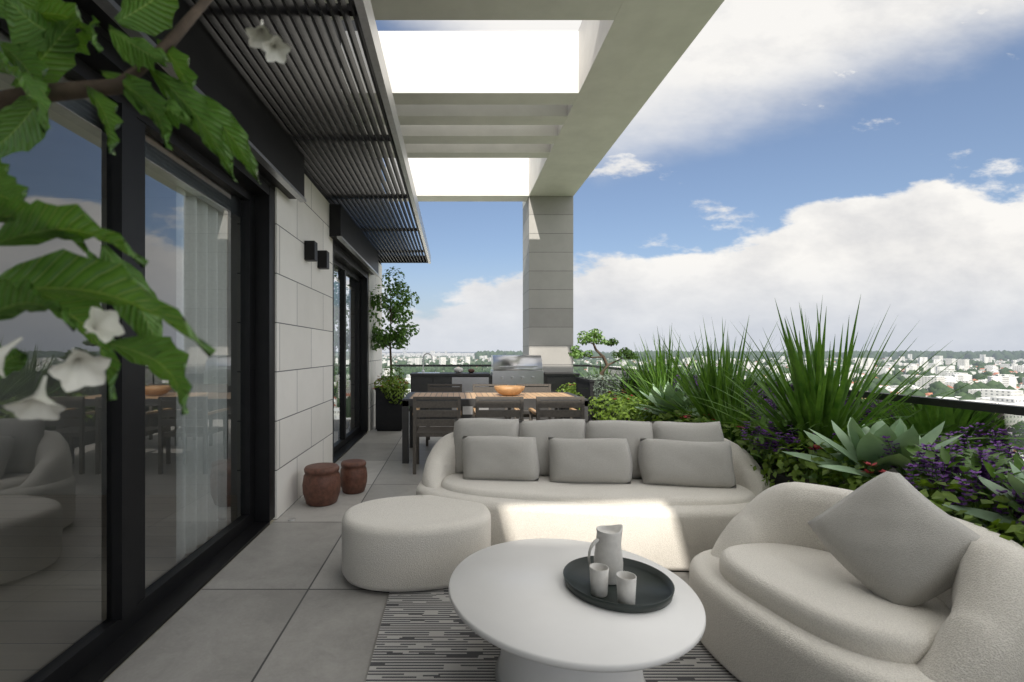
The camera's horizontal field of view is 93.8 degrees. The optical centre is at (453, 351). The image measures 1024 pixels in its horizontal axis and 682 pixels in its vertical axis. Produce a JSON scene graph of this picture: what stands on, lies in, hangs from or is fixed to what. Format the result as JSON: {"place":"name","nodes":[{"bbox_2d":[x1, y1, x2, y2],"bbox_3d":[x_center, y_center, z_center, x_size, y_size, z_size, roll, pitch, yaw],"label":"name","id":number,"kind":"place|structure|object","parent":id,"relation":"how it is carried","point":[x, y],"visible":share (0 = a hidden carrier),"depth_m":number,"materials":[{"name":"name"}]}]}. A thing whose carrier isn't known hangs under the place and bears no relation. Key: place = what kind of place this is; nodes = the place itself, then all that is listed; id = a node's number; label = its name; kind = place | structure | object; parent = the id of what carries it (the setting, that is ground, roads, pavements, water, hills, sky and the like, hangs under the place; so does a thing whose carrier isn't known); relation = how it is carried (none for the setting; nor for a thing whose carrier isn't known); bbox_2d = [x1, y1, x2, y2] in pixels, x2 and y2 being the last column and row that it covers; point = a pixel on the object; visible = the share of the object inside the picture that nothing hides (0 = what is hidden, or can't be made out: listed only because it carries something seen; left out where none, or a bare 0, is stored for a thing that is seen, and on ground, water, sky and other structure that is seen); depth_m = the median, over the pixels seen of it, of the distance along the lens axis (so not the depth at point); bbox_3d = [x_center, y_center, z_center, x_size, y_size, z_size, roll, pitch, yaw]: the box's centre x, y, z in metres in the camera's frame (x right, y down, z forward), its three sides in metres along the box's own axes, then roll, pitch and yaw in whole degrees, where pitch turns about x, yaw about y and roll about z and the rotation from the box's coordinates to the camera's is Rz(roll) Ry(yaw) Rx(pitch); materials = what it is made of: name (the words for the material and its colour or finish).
{"place":"outdoors","nodes":[
{"label":"outdoors","id":0,"kind":"place"},
{"bbox_2d":[0,28,239,219],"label":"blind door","id":1,"kind":"structure","parent":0,"point":[170,165],"depth_m":2.65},
{"bbox_2d":[0,0,290,419],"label":"plant","id":2,"kind":"object","parent":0,"point":[40,51],"depth_m":0.54,"materials":[{"name":"green plant"}]},
{"bbox_2d":[0,432,367,681],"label":"interior floor","id":3,"kind":"structure","parent":0,"point":[53,577],"depth_m":2.93,"materials":[{"name":"grey wood"}]},
{"bbox_2d":[0,79,236,494],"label":"interior walls","id":4,"kind":"structure","parent":3,"relation":"on","point":[63,161],"depth_m":4.40,"materials":[{"name":"grey paint"}]},
{"bbox_2d":[63,0,380,274],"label":"black wall","id":5,"kind":"structure","parent":0,"point":[100,30],"depth_m":4.66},
{"bbox_2d":[0,1,274,681],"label":"door frame","id":6,"kind":"object","parent":5,"relation":"attached to","point":[138,614],"visible":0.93,"depth_m":2.34,"materials":[{"name":"black metal"}]},
{"bbox_2d":[176,185,226,562],"bbox_3d":[-1.720,0.070,3.260,0.069,2.480,0.620,0,0,0],"label":"curtain","id":7,"kind":"object","parent":6,"relation":"hanging from","point":[201,426],"visible":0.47,"depth_m":3.23,"materials":[{"name":"white fabric"}]},
{"bbox_2d":[73,0,377,274],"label":"roller boxes","id":8,"kind":"object","parent":5,"relation":"attached to","point":[222,81],"visible":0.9,"depth_m":2.93,"materials":[{"name":"black metal"}]},
{"bbox_2d":[93,0,378,275],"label":"roller box lip","id":9,"kind":"object","parent":8,"relation":"attached to","point":[111,9],"visible":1,"depth_m":3.06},
{"bbox_2d":[185,0,427,262],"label":"canopy slats","id":10,"kind":"object","parent":5,"relation":"attached to","point":[301,100],"visible":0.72,"depth_m":3.27,"materials":[{"name":"grey metal"}]},
{"bbox_2d":[354,0,430,263],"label":"canopy edge beam","id":11,"kind":"structure","parent":10,"relation":"attached to","point":[368,22],"depth_m":3.15,"materials":[{"name":"white metal"}]},
{"bbox_2d":[333,244,368,462],"bbox_3d":[-1.516,0.029,6.700,0.208,2.601,2.400,0,0,0],"label":"door frame","id":12,"kind":"object","parent":5,"relation":"attached to","point":[343,262],"visible":0.57,"depth_m":7.50,"materials":[{"name":"black metal"}]},
{"bbox_2d":[334,265,356,444],"bbox_3d":[-1.560,0.045,6.700,0.001,2.370,2.200,0,0,0],"label":"door glass","id":13,"kind":"object","parent":12,"relation":"in","point":[351,354],"depth_m":7.00,"materials":[{"name":"clear glass"}]},
{"bbox_2d":[237,174,332,519],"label":"wall","id":14,"kind":"structure","parent":0,"point":[303,363],"depth_m":4.32,"materials":[{"name":"white stone"}]},
{"bbox_2d":[304,241,328,268],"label":"wall lights","id":15,"kind":"object","parent":14,"relation":"attached to","point":[312,253],"depth_m":4.51,"materials":[{"name":"black metal"}]},
{"bbox_2d":[367,262,381,431],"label":"wall","id":16,"kind":"structure","parent":0,"point":[375,364],"depth_m":8.31,"materials":[{"name":"white stone"}]},
{"bbox_2d":[104,419,688,681],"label":"terrace floor","id":17,"kind":"structure","parent":0,"point":[281,598],"depth_m":2.44,"materials":[{"name":"tile"}]},
{"bbox_2d":[302,459,366,506],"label":"ceramic stools","id":18,"kind":"object","parent":17,"relation":"on","point":[324,484],"visible":1,"depth_m":4.12,"materials":[{"name":"brown ceramic"}]},
{"bbox_2d":[374,386,404,430],"bbox_3d":[-1.080,0.970,8.155,0.470,0.720,0.480,0,0,0],"label":"planter box","id":19,"kind":"object","parent":17,"relation":"on","point":[388,416],"visible":0.63,"depth_m":7.93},
{"bbox_2d":[373,365,409,404],"bbox_3d":[-1.042,0.557,8.080,0.654,0.661,0.618,0,0,0],"label":"plant under tree","id":20,"kind":"object","parent":19,"relation":"on","point":[394,383],"visible":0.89,"depth_m":7.92,"materials":[{"name":"green plant"}]},
{"bbox_2d":[368,266,419,386],"bbox_3d":[-1.097,-0.410,8.212,1.100,2.122,1.017,0,0,0],"label":"planter tree","id":21,"kind":"object","parent":19,"relation":"on","point":[383,340],"visible":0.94,"depth_m":8.05,"materials":[{"name":"green plant"}]},
{"bbox_2d":[342,495,490,592],"bbox_3d":[-0.220,1.143,2.900,0.899,0.374,0.660,0,0,0],"label":"pouf","id":22,"kind":"object","parent":17,"relation":"on","point":[411,543],"visible":0.86,"depth_m":2.62,"materials":[{"name":"fabric"}]},
{"bbox_2d":[413,397,460,473],"bbox_3d":[-0.180,0.910,5.405,0.532,0.840,0.510,0,0,0],"label":"dining chair","id":23,"kind":"object","parent":17,"relation":"on","point":[418,431],"visible":0.81,"depth_m":5.16,"materials":[{"name":"brown wood"}]},
{"bbox_2d":[426,384,462,445],"bbox_3d":[-0.130,0.910,6.945,0.532,0.840,0.510,0,0,0],"label":"dining chair","id":24,"kind":"object","parent":17,"relation":"on","point":[444,389],"visible":0.33,"depth_m":7.17,"materials":[{"name":"grey wood"}]},
{"bbox_2d":[473,384,510,418],"bbox_3d":[0.550,0.910,6.945,0.532,0.840,0.510,0,0,0],"label":"dining chair","id":25,"kind":"object","parent":17,"relation":"on","point":[483,389],"visible":0.21,"depth_m":7.17,"materials":[{"name":"grey wood"}]},
{"bbox_2d":[410,372,579,418],"bbox_3d":[0.810,0.880,9.585,3.320,0.900,0.590,0,0,0],"label":"outdoor kitchen","id":26,"kind":"object","parent":17,"relation":"on","point":[420,382],"visible":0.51,"depth_m":9.30,"materials":[{"name":"grey metal"}]},
{"bbox_2d":[454,367,462,372],"bbox_3d":[0.100,0.372,9.600,0.200,0.115,0.200,0,0,0],"label":"white counter vase","id":27,"kind":"object","parent":26,"relation":"on","point":[458,369],"visible":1,"depth_m":9.53,"materials":[{"name":"ceramic"}]},
{"bbox_2d":[418,370,543,413],"bbox_3d":[0.520,0.802,9.565,2.480,0.855,0.590,0,0,0],"label":"kitchen steel","id":28,"kind":"object","parent":26,"relation":"on","point":[467,383],"visible":0.61,"depth_m":9.28,"materials":[{"name":"silver metal"}]},
{"bbox_2d":[422,353,432,371],"bbox_3d":[-0.538,0.229,9.760,0.220,0.402,0.056,0,0,0],"label":"faucet","id":29,"kind":"object","parent":28,"relation":"on","point":[423,370],"visible":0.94,"depth_m":9.75,"materials":[{"name":"silver metal"}]},
{"bbox_2d":[491,355,541,378],"bbox_3d":[1.260,0.306,9.530,0.960,0.467,0.581,0,0,0],"label":"barbecue grill","id":30,"kind":"object","parent":28,"relation":"on","point":[516,362],"visible":1,"depth_m":9.33,"materials":[{"name":"silver metal"}]},
{"bbox_2d":[402,392,587,463],"bbox_3d":[0.495,0.948,6.150,2.210,0.764,1.000,0,0,0],"label":"dining table","id":31,"kind":"object","parent":17,"relation":"on","point":[467,398],"visible":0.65,"depth_m":6.00,"materials":[{"name":"brown wood"}]},
{"bbox_2d":[494,385,524,395],"bbox_3d":[0.720,0.505,6.120,0.400,0.120,0.320,0,0,0],"label":"bowl","id":32,"kind":"object","parent":31,"relation":"on","point":[509,390],"visible":1,"depth_m":6.02,"materials":[{"name":"orange wood"}]},
{"bbox_2d":[473,397,523,419],"bbox_3d":[0.500,0.910,5.405,0.532,0.840,0.510,0,0,0],"label":"dining chair","id":33,"kind":"object","parent":17,"relation":"on","point":[516,412],"visible":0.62,"depth_m":5.16,"materials":[{"name":"grey wood"}]},
{"bbox_2d":[516,384,557,418],"bbox_3d":[1.210,0.910,6.945,0.532,0.840,0.510,0,0,0],"label":"dining chair","id":34,"kind":"object","parent":17,"relation":"on","point":[536,389],"visible":0.21,"depth_m":7.17,"materials":[{"name":"grey wood"}]},
{"bbox_2d":[523,196,572,371],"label":"stone column","id":35,"kind":"structure","parent":17,"relation":"on","point":[548,279],"depth_m":9.90,"materials":[{"name":"grey stone"}]},
{"bbox_2d":[303,0,723,207],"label":"concrete pergola","id":36,"kind":"object","parent":35,"relation":"on","point":[503,116],"visible":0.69,"depth_m":5.96,"materials":[{"name":"white paint"}]},
{"bbox_2d":[366,587,739,681],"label":"rug","id":37,"kind":"object","parent":17,"relation":"on","point":[427,636],"depth_m":2.07,"materials":[{"name":"grey fabric"}]},
{"bbox_2d":[449,538,705,681],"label":"coffee table","id":38,"kind":"object","parent":37,"relation":"on","point":[526,610],"visible":0.85,"depth_m":1.71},
{"bbox_2d":[563,556,674,612],"bbox_3d":[0.660,0.930,1.920,0.424,0.036,0.424,0,0,0],"label":"tray","id":39,"kind":"object","parent":38,"relation":"on","point":[655,588],"visible":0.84,"depth_m":1.89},
{"bbox_2d":[588,524,636,604],"bbox_3d":[0.614,0.832,1.885,0.160,0.217,0.282,0,0,7],"label":"jug and cups","id":40,"kind":"object","parent":39,"relation":"on","point":[606,568],"visible":0.99,"depth_m":1.91,"materials":[{"name":"ceramic"}]},
{"bbox_2d":[689,482,1023,681],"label":"armchair","id":41,"kind":"object","parent":37,"relation":"on","point":[782,592],"visible":0.84,"depth_m":1.69,"materials":[{"name":"fabric"}]},
{"bbox_2d":[807,468,980,606],"bbox_3d":[1.688,0.706,1.819,0.360,0.470,0.415,0,0,0],"label":"throw pillow","id":42,"kind":"object","parent":41,"relation":"on","point":[894,535],"visible":0.95,"depth_m":1.76,"materials":[{"name":"fabric"}]},
{"bbox_2d":[529,397,584,420],"bbox_3d":[1.160,0.910,5.405,0.532,0.840,0.510,0,0,0],"label":"dining chair","id":43,"kind":"object","parent":17,"relation":"on","point":[572,412],"visible":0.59,"depth_m":5.16,"materials":[{"name":"grey wood"}]},
{"bbox_2d":[416,432,769,571],"bbox_3d":[0.950,0.970,3.340,2.440,0.720,0.960,0,0,7],"label":"sofa","id":44,"kind":"object","parent":17,"relation":"on","point":[674,528],"visible":0.41,"depth_m":2.94,"materials":[{"name":"fabric"}]},
{"bbox_2d":[453,418,735,487],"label":"sofa cushions","id":45,"kind":"object","parent":44,"relation":"on","point":[626,452],"visible":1,"depth_m":3.31,"materials":[{"name":"fabric"}]},
{"bbox_2d":[575,377,642,420],"bbox_3d":[2.465,0.873,7.350,0.960,0.915,0.830,0,0,0],"label":"tall planter","id":46,"kind":"object","parent":17,"relation":"on","point":[583,384],"visible":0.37,"depth_m":6.95,"materials":[{"name":"black"}]},
{"bbox_2d":[568,328,638,377],"bbox_3d":[2.295,0.053,7.264,1.080,0.813,0.552,0,0,0],"label":"cloud pruned tree","id":47,"kind":"object","parent":46,"relation":"on","point":[576,353],"visible":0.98,"depth_m":7.26,"materials":[{"name":"green plant"}]},
{"bbox_2d":[392,365,1023,415],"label":"railing frame","id":48,"kind":"object","parent":17,"relation":"on","point":[986,407],"visible":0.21,"depth_m":2.94,"materials":[{"name":"black metal"}]},
{"bbox_2d":[588,367,1023,485],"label":"glass railing","id":49,"kind":"object","parent":48,"relation":"in","point":[926,418],"depth_m":2.88,"materials":[{"name":"clear glass"}]},
{"bbox_2d":[561,406,984,497],"bbox_3d":[2.525,1.062,0.307,0.880,0.535,18.615,0,0,0],"label":"planter bed","id":50,"kind":"object","parent":17,"relation":"on","point":[780,478],"depth_m":3.10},
{"bbox_2d":[555,383,1023,546],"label":"shrub","id":51,"kind":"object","parent":50,"relation":"in","point":[806,480],"depth_m":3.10,"materials":[{"name":"plant"}]},
{"bbox_2d":[584,373,628,420],"bbox_3d":[2.402,0.768,7.271,0.772,0.876,0.773,0,0,0],"label":"plant trailing silver","id":52,"kind":"object","parent":51,"relation":"on","point":[607,378],"visible":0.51,"depth_m":6.93,"materials":[{"name":"green plant"}]},
{"bbox_2d":[568,375,1023,545],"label":"plants","id":53,"kind":"object","parent":51,"relation":"on","point":[976,459],"visible":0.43,"depth_m":2.27,"materials":[{"name":"purple plant"}]},
{"bbox_2d":[572,296,1023,467],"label":"spiky plant clumps","id":54,"kind":"object","parent":51,"relation":"on","point":[819,396],"visible":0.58,"depth_m":3.37,"materials":[{"name":"green plant"}]},
{"bbox_2d":[636,382,1023,523],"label":"agaves","id":55,"kind":"object","parent":51,"relation":"on","point":[864,443],"visible":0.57,"depth_m":2.53,"materials":[{"name":"green plant"}]},
{"bbox_2d":[375,0,1023,351],"label":"sky","id":56,"kind":"structure","parent":0,"point":[796,152],"materials":[{"name":"blue"}]},
{"bbox_2d":[382,352,1021,388],"bbox_3d":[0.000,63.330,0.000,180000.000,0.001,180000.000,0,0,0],"label":"terrain","id":57,"kind":"structure","parent":0,"point":[578,361],"depth_m":3385.40,"materials":[{"name":"green plant"}]},
{"bbox_2d":[382,350,1023,446],"bbox_3d":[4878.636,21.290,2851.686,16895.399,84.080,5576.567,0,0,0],"label":"city tree clumps","id":58,"kind":"object","parent":57,"relation":"on","point":[937,388],"visible":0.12,"depth_m":1858.48,"materials":[{"name":"green plant"}]},
{"bbox_2d":[382,350,1023,421],"bbox_3d":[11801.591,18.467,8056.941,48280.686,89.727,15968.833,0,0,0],"label":"city buildings","id":59,"kind":"structure","parent":0,"point":[999,396],"depth_m":1356.79,"materials":[{"name":"white concrete"}]}
]}

